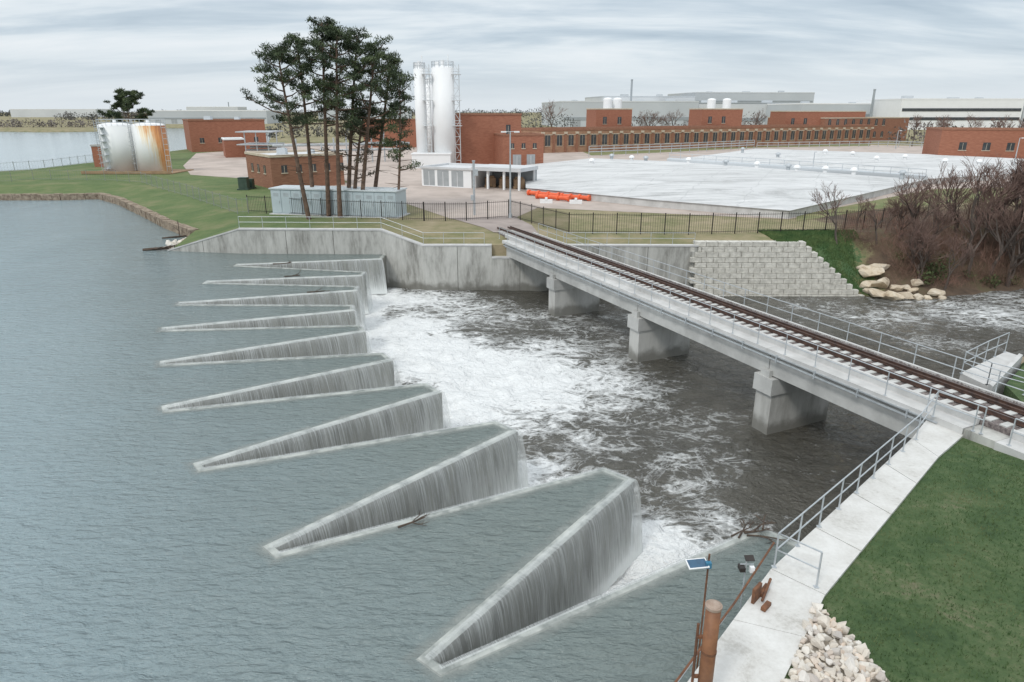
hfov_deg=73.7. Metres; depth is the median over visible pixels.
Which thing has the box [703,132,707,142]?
window
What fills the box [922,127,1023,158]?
brick building
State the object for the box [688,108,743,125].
brick tower
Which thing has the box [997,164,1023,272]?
bare tree
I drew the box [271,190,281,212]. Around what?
door
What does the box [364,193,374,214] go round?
door
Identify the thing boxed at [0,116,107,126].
distant trees
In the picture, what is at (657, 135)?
window
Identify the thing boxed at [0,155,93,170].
chain link fence
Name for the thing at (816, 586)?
guard railing
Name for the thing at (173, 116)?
warehouse
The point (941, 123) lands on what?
bare tree
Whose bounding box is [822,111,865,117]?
brick tower
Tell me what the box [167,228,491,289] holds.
retaining wall
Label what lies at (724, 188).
covered basin
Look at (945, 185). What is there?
bare tree
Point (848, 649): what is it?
riprap rock
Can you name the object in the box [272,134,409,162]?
pipe rack
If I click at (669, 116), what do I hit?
bare tree
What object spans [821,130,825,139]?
window
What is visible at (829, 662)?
riprap rock
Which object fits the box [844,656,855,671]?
riprap rock
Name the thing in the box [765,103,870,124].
warehouse
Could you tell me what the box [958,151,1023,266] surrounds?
bare tree
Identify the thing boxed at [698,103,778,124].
warehouse
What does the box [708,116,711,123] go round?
window
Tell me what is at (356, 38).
pine tree
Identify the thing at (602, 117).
brick tower
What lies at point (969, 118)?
bare tree
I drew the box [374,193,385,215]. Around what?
door
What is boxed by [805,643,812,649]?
riprap rock
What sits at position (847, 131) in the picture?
window
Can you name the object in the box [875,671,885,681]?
riprap rock
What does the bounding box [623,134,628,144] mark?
window
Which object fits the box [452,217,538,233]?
bridge road
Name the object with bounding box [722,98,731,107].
roof tank
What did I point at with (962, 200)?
bare tree
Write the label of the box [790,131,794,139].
window
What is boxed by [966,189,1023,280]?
bare tree
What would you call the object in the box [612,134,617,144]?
window
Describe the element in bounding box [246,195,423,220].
iron fence
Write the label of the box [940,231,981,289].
bare tree
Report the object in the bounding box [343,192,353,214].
door
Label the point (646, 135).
window
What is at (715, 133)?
window
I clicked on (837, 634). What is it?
riprap rock
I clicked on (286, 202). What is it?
door
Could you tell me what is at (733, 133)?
window
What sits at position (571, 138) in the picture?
window
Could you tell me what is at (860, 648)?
riprap rock
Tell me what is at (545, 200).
pipe cradle
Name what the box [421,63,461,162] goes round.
ladder tower
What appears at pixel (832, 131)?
window
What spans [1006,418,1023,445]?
guard railing
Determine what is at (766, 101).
rooftop unit
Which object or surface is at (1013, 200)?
bare tree
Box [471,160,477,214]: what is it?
utility pole
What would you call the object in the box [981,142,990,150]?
window
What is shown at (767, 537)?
driftwood branch
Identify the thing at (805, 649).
riprap rock
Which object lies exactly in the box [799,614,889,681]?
riprap bed
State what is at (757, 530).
driftwood branch
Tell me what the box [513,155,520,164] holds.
door
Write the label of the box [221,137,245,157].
brick building
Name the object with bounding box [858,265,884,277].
boulder
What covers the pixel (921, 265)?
bare tree
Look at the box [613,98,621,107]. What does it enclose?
roof tank
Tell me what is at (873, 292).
boulder
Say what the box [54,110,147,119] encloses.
distant trees
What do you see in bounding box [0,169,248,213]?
chain link fence
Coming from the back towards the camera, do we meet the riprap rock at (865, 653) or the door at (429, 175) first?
the door at (429, 175)
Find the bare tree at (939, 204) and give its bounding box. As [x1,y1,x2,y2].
[924,190,964,261]
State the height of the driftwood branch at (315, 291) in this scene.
0.292 m
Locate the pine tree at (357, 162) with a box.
[321,106,380,188]
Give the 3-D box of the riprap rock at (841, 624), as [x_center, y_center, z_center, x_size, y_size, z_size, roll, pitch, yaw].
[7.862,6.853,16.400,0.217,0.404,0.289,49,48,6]
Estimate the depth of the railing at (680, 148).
191.93 m
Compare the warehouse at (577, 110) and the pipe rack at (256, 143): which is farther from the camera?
the warehouse at (577, 110)
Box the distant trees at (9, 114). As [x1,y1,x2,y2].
[0,108,317,115]
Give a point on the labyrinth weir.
(513, 606)
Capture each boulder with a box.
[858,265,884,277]
[859,280,874,287]
[867,288,883,297]
[870,263,890,269]
[871,277,889,287]
[880,290,904,300]
[889,285,903,291]
[897,292,913,299]
[907,288,918,292]
[911,279,923,285]
[913,293,924,300]
[924,295,931,299]
[927,288,945,295]
[937,295,946,299]
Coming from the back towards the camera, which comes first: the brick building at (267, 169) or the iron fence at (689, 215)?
the brick building at (267, 169)
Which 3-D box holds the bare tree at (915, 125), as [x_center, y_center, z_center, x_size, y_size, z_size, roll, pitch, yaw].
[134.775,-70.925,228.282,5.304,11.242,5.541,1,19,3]
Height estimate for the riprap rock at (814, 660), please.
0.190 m
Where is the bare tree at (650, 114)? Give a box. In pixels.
[638,109,664,125]
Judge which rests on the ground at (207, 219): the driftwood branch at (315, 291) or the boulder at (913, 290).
the boulder at (913, 290)
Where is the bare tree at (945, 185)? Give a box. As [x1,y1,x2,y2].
[941,167,984,225]
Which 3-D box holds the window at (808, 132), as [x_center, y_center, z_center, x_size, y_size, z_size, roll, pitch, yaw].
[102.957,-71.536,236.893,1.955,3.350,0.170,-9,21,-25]
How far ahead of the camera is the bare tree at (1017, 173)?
68.09 m
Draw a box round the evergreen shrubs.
[896,241,1023,287]
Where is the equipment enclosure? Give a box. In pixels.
[268,185,409,218]
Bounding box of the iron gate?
[423,199,508,220]
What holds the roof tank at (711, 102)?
on the brick tower at (717, 116)
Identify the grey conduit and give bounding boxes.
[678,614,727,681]
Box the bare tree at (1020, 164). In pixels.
[1006,158,1023,188]
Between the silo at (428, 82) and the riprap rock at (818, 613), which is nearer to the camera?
the riprap rock at (818, 613)
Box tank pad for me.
[81,169,193,173]
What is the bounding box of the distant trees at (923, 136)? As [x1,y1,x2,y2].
[886,119,1019,143]
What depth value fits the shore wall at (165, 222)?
98.70 m
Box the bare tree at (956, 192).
[919,161,973,245]
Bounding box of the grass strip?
[584,143,869,154]
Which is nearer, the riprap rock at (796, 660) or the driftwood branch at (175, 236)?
the riprap rock at (796, 660)
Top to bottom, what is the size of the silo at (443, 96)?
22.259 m
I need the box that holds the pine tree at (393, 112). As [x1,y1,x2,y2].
[382,71,423,189]
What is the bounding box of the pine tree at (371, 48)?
[339,34,411,189]
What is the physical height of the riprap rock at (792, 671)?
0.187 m
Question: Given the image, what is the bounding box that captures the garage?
[419,163,489,187]
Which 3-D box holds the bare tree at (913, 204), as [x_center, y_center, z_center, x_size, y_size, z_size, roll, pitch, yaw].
[38.761,-12.382,65.248,5.113,7.527,7.651,9,21,26]
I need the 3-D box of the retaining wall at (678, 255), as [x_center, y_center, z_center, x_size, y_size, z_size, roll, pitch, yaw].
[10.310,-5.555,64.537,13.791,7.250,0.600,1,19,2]
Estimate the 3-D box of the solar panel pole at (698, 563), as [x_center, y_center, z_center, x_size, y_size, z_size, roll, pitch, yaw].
[4.076,6.952,15.598,0.533,4.850,0.269,-3,19,-8]
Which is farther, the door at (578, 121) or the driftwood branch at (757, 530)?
the door at (578, 121)
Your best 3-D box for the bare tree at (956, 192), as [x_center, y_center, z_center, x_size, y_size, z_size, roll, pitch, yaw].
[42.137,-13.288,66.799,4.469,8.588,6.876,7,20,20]
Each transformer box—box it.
[237,177,251,189]
[249,178,255,188]
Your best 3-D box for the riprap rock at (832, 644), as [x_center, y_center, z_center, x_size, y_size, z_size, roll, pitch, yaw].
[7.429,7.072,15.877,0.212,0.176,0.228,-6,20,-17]
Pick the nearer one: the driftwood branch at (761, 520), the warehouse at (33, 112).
the driftwood branch at (761, 520)
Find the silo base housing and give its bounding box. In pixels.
[411,152,451,167]
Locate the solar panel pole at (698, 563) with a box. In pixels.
[685,554,711,668]
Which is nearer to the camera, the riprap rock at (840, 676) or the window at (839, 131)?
the riprap rock at (840, 676)
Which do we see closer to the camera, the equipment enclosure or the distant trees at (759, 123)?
the equipment enclosure
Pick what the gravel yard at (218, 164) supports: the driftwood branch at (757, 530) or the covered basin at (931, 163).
the covered basin at (931, 163)
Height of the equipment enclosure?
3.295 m
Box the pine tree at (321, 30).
[291,15,377,216]
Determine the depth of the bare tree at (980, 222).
64.84 m
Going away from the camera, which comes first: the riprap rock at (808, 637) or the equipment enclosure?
the riprap rock at (808, 637)
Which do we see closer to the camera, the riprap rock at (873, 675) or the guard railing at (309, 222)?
the riprap rock at (873, 675)
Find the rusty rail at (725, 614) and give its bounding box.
[674,542,774,681]
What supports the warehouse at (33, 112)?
on the ground at (207, 219)
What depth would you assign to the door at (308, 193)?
77.84 m
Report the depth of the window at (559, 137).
194.51 m
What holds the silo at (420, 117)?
on the gravel yard at (218, 164)
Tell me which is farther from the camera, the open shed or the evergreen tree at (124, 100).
the evergreen tree at (124, 100)
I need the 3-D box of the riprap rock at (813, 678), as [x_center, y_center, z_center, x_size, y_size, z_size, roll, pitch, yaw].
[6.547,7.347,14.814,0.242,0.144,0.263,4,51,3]
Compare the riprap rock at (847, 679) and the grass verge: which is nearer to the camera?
the riprap rock at (847, 679)
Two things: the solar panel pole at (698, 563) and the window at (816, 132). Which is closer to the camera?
the solar panel pole at (698, 563)
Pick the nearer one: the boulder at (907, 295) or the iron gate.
the boulder at (907, 295)
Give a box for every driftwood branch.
[143,244,176,250]
[162,220,186,238]
[307,287,328,292]
[398,510,429,527]
[731,520,760,536]
[738,518,753,537]
[744,522,770,533]
[747,534,785,546]
[752,513,767,529]
[754,515,776,529]
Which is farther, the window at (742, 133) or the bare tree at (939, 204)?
the window at (742, 133)
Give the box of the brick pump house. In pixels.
[90,144,103,166]
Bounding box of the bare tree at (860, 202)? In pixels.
[856,192,871,229]
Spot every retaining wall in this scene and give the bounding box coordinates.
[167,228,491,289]
[492,256,547,290]
[548,244,698,289]
[688,240,864,296]
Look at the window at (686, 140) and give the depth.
214.12 m
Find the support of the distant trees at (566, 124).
on the ground at (207, 219)
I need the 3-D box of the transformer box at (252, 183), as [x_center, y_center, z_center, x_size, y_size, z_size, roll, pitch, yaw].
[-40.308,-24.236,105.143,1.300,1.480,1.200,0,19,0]
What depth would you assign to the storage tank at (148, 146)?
129.63 m
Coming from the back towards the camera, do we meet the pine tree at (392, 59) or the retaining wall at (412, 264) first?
the pine tree at (392, 59)
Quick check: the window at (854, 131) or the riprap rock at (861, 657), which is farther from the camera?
the window at (854, 131)
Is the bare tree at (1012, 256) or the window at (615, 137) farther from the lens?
the window at (615, 137)
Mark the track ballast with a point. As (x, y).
(995, 425)
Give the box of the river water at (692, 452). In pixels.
[365,287,1023,595]
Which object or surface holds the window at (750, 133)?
in the arcade building at (568, 139)
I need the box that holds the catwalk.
[667,153,927,179]
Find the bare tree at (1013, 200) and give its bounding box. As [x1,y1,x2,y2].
[965,161,1023,257]
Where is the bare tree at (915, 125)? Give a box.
[907,114,924,145]
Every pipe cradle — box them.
[540,197,551,202]
[569,198,581,203]
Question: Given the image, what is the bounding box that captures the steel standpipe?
[691,599,722,681]
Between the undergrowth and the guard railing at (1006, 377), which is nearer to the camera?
the guard railing at (1006, 377)
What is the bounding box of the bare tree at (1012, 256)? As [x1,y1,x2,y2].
[981,196,1023,286]
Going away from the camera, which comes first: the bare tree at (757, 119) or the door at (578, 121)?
the bare tree at (757, 119)
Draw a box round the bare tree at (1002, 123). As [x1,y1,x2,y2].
[990,115,1013,127]
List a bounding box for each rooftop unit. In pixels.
[203,116,212,119]
[276,148,287,154]
[761,100,772,102]
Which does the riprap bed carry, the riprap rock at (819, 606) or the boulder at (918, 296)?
the riprap rock at (819, 606)
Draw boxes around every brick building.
[182,119,266,151]
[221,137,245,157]
[244,150,344,187]
[363,119,416,147]
[455,113,521,163]
[494,132,543,164]
[767,117,909,140]
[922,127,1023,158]
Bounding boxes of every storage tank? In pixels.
[93,119,137,170]
[127,119,172,170]
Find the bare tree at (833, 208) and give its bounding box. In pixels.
[810,180,852,243]
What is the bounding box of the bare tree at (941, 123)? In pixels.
[930,113,954,126]
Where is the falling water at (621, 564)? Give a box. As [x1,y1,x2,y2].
[174,263,641,643]
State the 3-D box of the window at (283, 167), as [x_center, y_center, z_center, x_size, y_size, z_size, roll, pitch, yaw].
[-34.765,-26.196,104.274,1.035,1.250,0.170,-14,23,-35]
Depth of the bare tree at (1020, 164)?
65.04 m
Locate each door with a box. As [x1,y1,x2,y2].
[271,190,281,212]
[281,190,291,212]
[291,191,301,212]
[301,191,312,213]
[311,191,322,213]
[322,192,332,213]
[332,192,343,213]
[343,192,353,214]
[353,192,364,214]
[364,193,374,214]
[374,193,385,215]
[385,193,396,215]
[423,169,434,185]
[437,170,449,186]
[451,171,463,187]
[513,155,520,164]
[527,154,534,164]
[572,120,580,126]
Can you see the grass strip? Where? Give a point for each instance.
(642, 151)
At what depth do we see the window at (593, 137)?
199.36 m
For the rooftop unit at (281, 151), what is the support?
on the brick building at (267, 169)
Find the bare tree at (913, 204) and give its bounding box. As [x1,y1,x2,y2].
[891,171,948,249]
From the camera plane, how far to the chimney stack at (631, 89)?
506.58 m
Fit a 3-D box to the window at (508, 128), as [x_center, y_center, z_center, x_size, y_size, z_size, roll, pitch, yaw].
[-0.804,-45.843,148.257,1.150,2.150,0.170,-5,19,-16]
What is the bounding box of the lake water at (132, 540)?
[0,128,793,681]
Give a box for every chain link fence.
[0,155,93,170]
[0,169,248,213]
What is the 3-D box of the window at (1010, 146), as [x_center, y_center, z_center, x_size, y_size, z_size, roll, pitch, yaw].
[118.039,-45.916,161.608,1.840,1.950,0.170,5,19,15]
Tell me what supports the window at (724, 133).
in the arcade building at (568, 139)
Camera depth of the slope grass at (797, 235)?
65.03 m
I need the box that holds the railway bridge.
[499,223,1023,459]
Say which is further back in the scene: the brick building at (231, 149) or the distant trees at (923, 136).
the distant trees at (923, 136)
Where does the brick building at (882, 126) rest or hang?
on the ground at (207, 219)
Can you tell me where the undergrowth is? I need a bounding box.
[834,189,1023,289]
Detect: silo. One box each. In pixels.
[413,55,427,152]
[426,75,433,151]
[431,54,455,162]
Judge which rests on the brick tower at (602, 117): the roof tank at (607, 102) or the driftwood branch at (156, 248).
the roof tank at (607, 102)
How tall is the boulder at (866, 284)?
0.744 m
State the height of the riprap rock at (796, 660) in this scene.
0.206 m
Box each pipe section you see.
[527,190,559,194]
[535,193,571,201]
[560,193,590,200]
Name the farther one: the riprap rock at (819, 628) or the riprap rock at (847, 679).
the riprap rock at (819, 628)
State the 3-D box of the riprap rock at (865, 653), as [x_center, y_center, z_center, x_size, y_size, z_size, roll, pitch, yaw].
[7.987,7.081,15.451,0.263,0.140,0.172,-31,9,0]
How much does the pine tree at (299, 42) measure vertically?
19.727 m
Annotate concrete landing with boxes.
[959,352,1022,394]
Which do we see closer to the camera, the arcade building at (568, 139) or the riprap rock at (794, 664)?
the riprap rock at (794, 664)
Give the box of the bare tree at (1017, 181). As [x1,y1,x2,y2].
[981,151,1023,247]
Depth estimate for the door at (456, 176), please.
106.14 m
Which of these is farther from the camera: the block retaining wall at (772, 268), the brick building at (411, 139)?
the brick building at (411, 139)
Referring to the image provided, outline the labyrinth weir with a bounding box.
[159,254,796,676]
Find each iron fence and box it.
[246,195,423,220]
[511,201,569,231]
[568,205,970,234]
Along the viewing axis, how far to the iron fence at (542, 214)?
72.04 m
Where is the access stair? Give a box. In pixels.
[94,123,172,172]
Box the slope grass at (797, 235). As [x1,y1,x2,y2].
[758,228,877,296]
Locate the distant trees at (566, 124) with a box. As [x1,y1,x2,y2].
[484,111,576,127]
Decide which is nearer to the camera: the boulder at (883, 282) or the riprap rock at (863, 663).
the riprap rock at (863, 663)
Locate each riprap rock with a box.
[780,678,794,681]
[788,668,796,676]
[790,674,798,679]
[791,656,799,663]
[791,662,797,667]
[794,652,803,659]
[798,661,806,670]
[798,670,809,681]
[800,638,806,644]
[802,620,811,628]
[802,646,809,654]
[805,625,813,632]
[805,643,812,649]
[806,635,812,641]
[808,673,819,681]
[809,606,815,613]
[810,656,817,665]
[811,602,823,611]
[811,637,823,649]
[815,609,823,616]
[815,663,822,671]
[816,633,824,641]
[817,615,830,628]
[817,625,823,632]
[820,633,831,640]
[823,668,835,675]
[823,675,834,681]
[826,650,832,655]
[826,658,832,665]
[829,641,837,647]
[830,620,836,627]
[830,648,840,655]
[830,674,837,680]
[833,631,842,638]
[834,621,846,628]
[837,673,842,680]
[841,625,849,634]
[841,645,853,653]
[842,637,848,643]
[843,676,850,681]
[844,653,854,658]
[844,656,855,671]
[844,668,853,677]
[854,643,869,657]
[854,653,866,661]
[854,659,859,668]
[854,674,865,681]
[858,661,869,666]
[858,665,865,672]
[861,648,869,657]
[865,666,875,672]
[870,672,876,678]
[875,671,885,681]
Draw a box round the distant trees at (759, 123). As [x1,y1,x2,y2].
[631,112,762,125]
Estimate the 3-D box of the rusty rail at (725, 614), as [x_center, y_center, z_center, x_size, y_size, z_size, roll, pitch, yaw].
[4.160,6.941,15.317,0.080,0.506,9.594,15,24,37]
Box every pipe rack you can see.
[235,131,284,151]
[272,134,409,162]
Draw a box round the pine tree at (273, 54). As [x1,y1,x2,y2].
[240,40,326,218]
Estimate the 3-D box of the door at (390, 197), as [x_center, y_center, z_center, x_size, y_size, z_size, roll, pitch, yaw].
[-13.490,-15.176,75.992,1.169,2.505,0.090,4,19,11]
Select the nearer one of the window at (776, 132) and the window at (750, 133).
the window at (750, 133)
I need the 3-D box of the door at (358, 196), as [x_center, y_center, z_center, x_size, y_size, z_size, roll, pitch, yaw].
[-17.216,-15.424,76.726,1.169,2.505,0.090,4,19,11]
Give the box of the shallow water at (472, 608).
[158,254,786,675]
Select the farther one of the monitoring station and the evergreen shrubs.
the evergreen shrubs
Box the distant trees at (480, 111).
[412,108,541,115]
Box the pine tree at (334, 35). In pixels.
[307,24,383,217]
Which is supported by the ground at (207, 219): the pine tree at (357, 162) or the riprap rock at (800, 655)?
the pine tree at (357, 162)
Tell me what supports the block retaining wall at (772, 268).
on the ground at (207, 219)
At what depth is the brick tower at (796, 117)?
256.00 m
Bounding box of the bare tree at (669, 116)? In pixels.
[662,109,682,125]
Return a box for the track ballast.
[498,230,1023,435]
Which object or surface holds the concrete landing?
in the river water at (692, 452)
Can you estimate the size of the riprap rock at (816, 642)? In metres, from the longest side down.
0.308 x 0.227 x 0.206 m
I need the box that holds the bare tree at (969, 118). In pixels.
[965,112,983,126]
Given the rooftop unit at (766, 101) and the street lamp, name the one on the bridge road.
the street lamp
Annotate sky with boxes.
[0,0,1023,111]
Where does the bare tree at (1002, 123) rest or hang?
on the ground at (207, 219)
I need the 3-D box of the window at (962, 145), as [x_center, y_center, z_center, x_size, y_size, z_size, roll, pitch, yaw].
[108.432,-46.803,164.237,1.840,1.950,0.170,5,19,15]
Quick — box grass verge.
[796,188,1010,220]
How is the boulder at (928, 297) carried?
on the ground at (207, 219)
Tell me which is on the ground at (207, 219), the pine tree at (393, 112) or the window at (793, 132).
the pine tree at (393, 112)
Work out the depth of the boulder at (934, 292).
62.24 m
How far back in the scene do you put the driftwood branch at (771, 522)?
22.50 m
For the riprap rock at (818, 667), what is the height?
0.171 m
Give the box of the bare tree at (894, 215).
[884,199,907,233]
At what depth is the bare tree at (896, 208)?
65.67 m
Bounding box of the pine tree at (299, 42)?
[264,32,346,186]
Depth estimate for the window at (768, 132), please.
228.74 m
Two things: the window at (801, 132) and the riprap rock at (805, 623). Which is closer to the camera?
the riprap rock at (805, 623)
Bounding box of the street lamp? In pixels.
[501,131,519,217]
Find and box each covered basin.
[525,154,922,218]
[684,147,1023,183]
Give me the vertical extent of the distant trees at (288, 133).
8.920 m
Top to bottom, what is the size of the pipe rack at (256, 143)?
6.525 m
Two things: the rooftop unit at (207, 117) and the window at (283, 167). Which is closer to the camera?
the window at (283, 167)
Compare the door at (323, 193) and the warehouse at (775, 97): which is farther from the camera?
the warehouse at (775, 97)
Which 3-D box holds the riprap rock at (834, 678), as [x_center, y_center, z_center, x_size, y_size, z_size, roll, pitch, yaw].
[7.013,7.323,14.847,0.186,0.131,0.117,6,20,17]
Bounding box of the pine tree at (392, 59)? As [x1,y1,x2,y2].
[360,50,407,186]
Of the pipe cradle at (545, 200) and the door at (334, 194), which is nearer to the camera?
the door at (334, 194)
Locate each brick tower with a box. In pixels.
[586,108,632,126]
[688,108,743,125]
[769,111,823,124]
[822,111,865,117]
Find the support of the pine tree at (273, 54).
on the ground at (207, 219)
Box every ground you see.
[0,112,1023,298]
[785,357,1023,681]
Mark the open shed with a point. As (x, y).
(525, 172)
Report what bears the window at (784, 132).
in the arcade building at (568, 139)
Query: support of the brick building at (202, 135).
on the ground at (207, 219)
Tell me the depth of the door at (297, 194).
78.17 m
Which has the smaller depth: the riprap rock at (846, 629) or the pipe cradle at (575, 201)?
the riprap rock at (846, 629)
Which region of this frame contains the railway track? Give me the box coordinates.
[497,226,1023,432]
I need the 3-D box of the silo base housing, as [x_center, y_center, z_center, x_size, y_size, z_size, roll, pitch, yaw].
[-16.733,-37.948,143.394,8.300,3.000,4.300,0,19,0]
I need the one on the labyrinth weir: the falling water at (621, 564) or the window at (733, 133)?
the falling water at (621, 564)
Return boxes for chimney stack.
[630,79,632,100]
[869,89,875,116]
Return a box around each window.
[281,165,287,173]
[506,125,510,133]
[545,134,549,146]
[557,135,561,145]
[568,135,573,145]
[579,135,584,145]
[591,134,595,144]
[602,133,606,144]
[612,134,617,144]
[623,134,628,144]
[634,134,638,143]
[644,134,648,143]
[654,132,659,143]
[664,133,669,143]
[674,133,678,142]
[684,133,688,142]
[694,133,698,141]
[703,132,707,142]
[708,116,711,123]
[713,131,716,141]
[722,131,725,140]
[730,132,734,141]
[740,132,743,141]
[748,132,752,139]
[757,132,761,140]
[766,130,769,140]
[774,130,777,140]
[782,131,786,140]
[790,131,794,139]
[798,131,802,139]
[806,131,810,139]
[814,131,818,139]
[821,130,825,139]
[829,129,833,138]
[837,129,840,138]
[844,130,848,138]
[851,130,855,138]
[958,142,966,150]
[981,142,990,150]
[1006,143,1014,150]
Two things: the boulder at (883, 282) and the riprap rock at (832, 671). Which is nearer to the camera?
the riprap rock at (832, 671)
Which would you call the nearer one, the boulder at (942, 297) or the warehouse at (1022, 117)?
the boulder at (942, 297)
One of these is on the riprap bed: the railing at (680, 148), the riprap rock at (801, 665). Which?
the riprap rock at (801, 665)
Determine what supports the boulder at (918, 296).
on the ground at (207, 219)
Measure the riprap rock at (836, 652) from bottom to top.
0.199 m
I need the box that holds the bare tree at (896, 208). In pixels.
[884,195,930,238]
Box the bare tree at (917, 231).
[898,212,945,271]
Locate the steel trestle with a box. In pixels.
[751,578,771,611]
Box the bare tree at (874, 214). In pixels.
[862,198,899,244]
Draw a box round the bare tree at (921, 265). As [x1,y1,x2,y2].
[896,229,949,279]
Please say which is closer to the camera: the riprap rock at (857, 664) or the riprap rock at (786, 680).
the riprap rock at (786, 680)
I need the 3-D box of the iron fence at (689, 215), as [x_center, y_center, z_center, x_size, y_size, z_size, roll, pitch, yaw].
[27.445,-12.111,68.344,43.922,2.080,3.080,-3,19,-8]
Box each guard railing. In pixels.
[238,216,483,243]
[563,232,695,244]
[771,391,987,588]
[960,332,1009,384]
[990,362,1023,395]
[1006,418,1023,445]
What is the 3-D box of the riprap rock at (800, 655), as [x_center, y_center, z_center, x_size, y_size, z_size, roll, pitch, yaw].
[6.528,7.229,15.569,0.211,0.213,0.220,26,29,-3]
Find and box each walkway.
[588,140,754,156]
[688,420,962,681]
[756,141,923,148]
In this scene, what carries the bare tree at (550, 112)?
on the ground at (207, 219)
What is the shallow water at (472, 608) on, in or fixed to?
in the labyrinth weir
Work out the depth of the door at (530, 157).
142.69 m
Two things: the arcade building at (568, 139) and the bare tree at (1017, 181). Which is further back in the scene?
the arcade building at (568, 139)
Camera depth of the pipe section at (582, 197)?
91.21 m
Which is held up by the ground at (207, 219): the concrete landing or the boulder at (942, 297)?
the boulder at (942, 297)
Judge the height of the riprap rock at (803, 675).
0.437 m
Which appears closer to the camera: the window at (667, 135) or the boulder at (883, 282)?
the boulder at (883, 282)
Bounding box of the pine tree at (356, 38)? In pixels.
[314,26,384,187]
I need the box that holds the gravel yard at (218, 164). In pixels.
[183,143,1009,218]
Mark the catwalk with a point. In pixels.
(843, 171)
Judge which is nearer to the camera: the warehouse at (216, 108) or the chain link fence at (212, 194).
the chain link fence at (212, 194)
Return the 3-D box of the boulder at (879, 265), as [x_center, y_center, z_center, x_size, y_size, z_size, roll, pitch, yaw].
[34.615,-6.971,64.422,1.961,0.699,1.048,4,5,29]
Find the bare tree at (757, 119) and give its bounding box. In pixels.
[753,108,766,124]
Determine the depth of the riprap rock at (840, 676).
14.81 m
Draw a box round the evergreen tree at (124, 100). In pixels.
[97,88,155,123]
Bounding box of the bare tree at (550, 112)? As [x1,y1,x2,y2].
[539,101,566,126]
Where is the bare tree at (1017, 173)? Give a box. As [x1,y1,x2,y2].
[1000,154,1023,230]
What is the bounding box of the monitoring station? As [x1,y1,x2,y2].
[738,555,754,608]
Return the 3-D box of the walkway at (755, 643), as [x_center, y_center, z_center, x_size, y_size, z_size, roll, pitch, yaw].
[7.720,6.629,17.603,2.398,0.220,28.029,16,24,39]
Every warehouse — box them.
[10,109,109,116]
[148,110,281,123]
[186,107,246,109]
[317,108,411,119]
[542,101,698,126]
[585,96,694,100]
[667,92,814,102]
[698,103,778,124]
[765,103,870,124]
[856,98,1023,129]
[1019,106,1023,127]
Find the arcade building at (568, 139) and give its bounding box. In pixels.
[521,124,873,152]
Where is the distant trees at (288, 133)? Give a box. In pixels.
[265,121,361,140]
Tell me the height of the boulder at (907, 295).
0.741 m
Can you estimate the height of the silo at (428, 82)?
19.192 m
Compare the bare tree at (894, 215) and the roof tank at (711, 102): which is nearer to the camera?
the bare tree at (894, 215)
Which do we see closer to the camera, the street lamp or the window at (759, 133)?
the street lamp
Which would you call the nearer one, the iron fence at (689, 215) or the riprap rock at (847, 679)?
the riprap rock at (847, 679)
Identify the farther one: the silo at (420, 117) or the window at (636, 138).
the window at (636, 138)
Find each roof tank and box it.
[603,97,611,107]
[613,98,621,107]
[707,98,715,107]
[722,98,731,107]
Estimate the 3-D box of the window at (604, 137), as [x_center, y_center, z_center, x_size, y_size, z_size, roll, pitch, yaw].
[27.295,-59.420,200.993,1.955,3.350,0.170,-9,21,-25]
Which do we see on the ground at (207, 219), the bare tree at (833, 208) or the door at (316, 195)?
the bare tree at (833, 208)
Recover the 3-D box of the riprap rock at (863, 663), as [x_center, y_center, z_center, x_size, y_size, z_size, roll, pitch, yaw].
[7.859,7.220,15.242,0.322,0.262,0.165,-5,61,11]
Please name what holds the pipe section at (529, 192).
on the gravel yard at (218, 164)
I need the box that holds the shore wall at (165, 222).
[0,193,198,236]
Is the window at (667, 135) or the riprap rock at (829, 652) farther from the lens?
the window at (667, 135)
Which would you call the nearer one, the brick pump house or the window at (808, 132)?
the brick pump house
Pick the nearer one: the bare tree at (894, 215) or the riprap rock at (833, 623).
the riprap rock at (833, 623)
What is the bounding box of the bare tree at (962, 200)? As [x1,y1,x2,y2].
[927,187,970,230]
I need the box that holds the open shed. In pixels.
[471,164,537,190]
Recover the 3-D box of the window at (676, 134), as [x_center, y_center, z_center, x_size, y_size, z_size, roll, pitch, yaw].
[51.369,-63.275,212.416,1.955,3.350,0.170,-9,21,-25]
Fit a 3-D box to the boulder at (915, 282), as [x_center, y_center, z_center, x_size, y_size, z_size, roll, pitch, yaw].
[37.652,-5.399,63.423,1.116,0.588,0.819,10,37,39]
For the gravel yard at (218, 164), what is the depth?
114.03 m
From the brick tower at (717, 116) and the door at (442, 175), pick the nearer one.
the door at (442, 175)
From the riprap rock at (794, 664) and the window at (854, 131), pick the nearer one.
the riprap rock at (794, 664)
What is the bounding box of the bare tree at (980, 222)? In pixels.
[944,188,1023,279]
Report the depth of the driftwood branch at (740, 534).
22.12 m

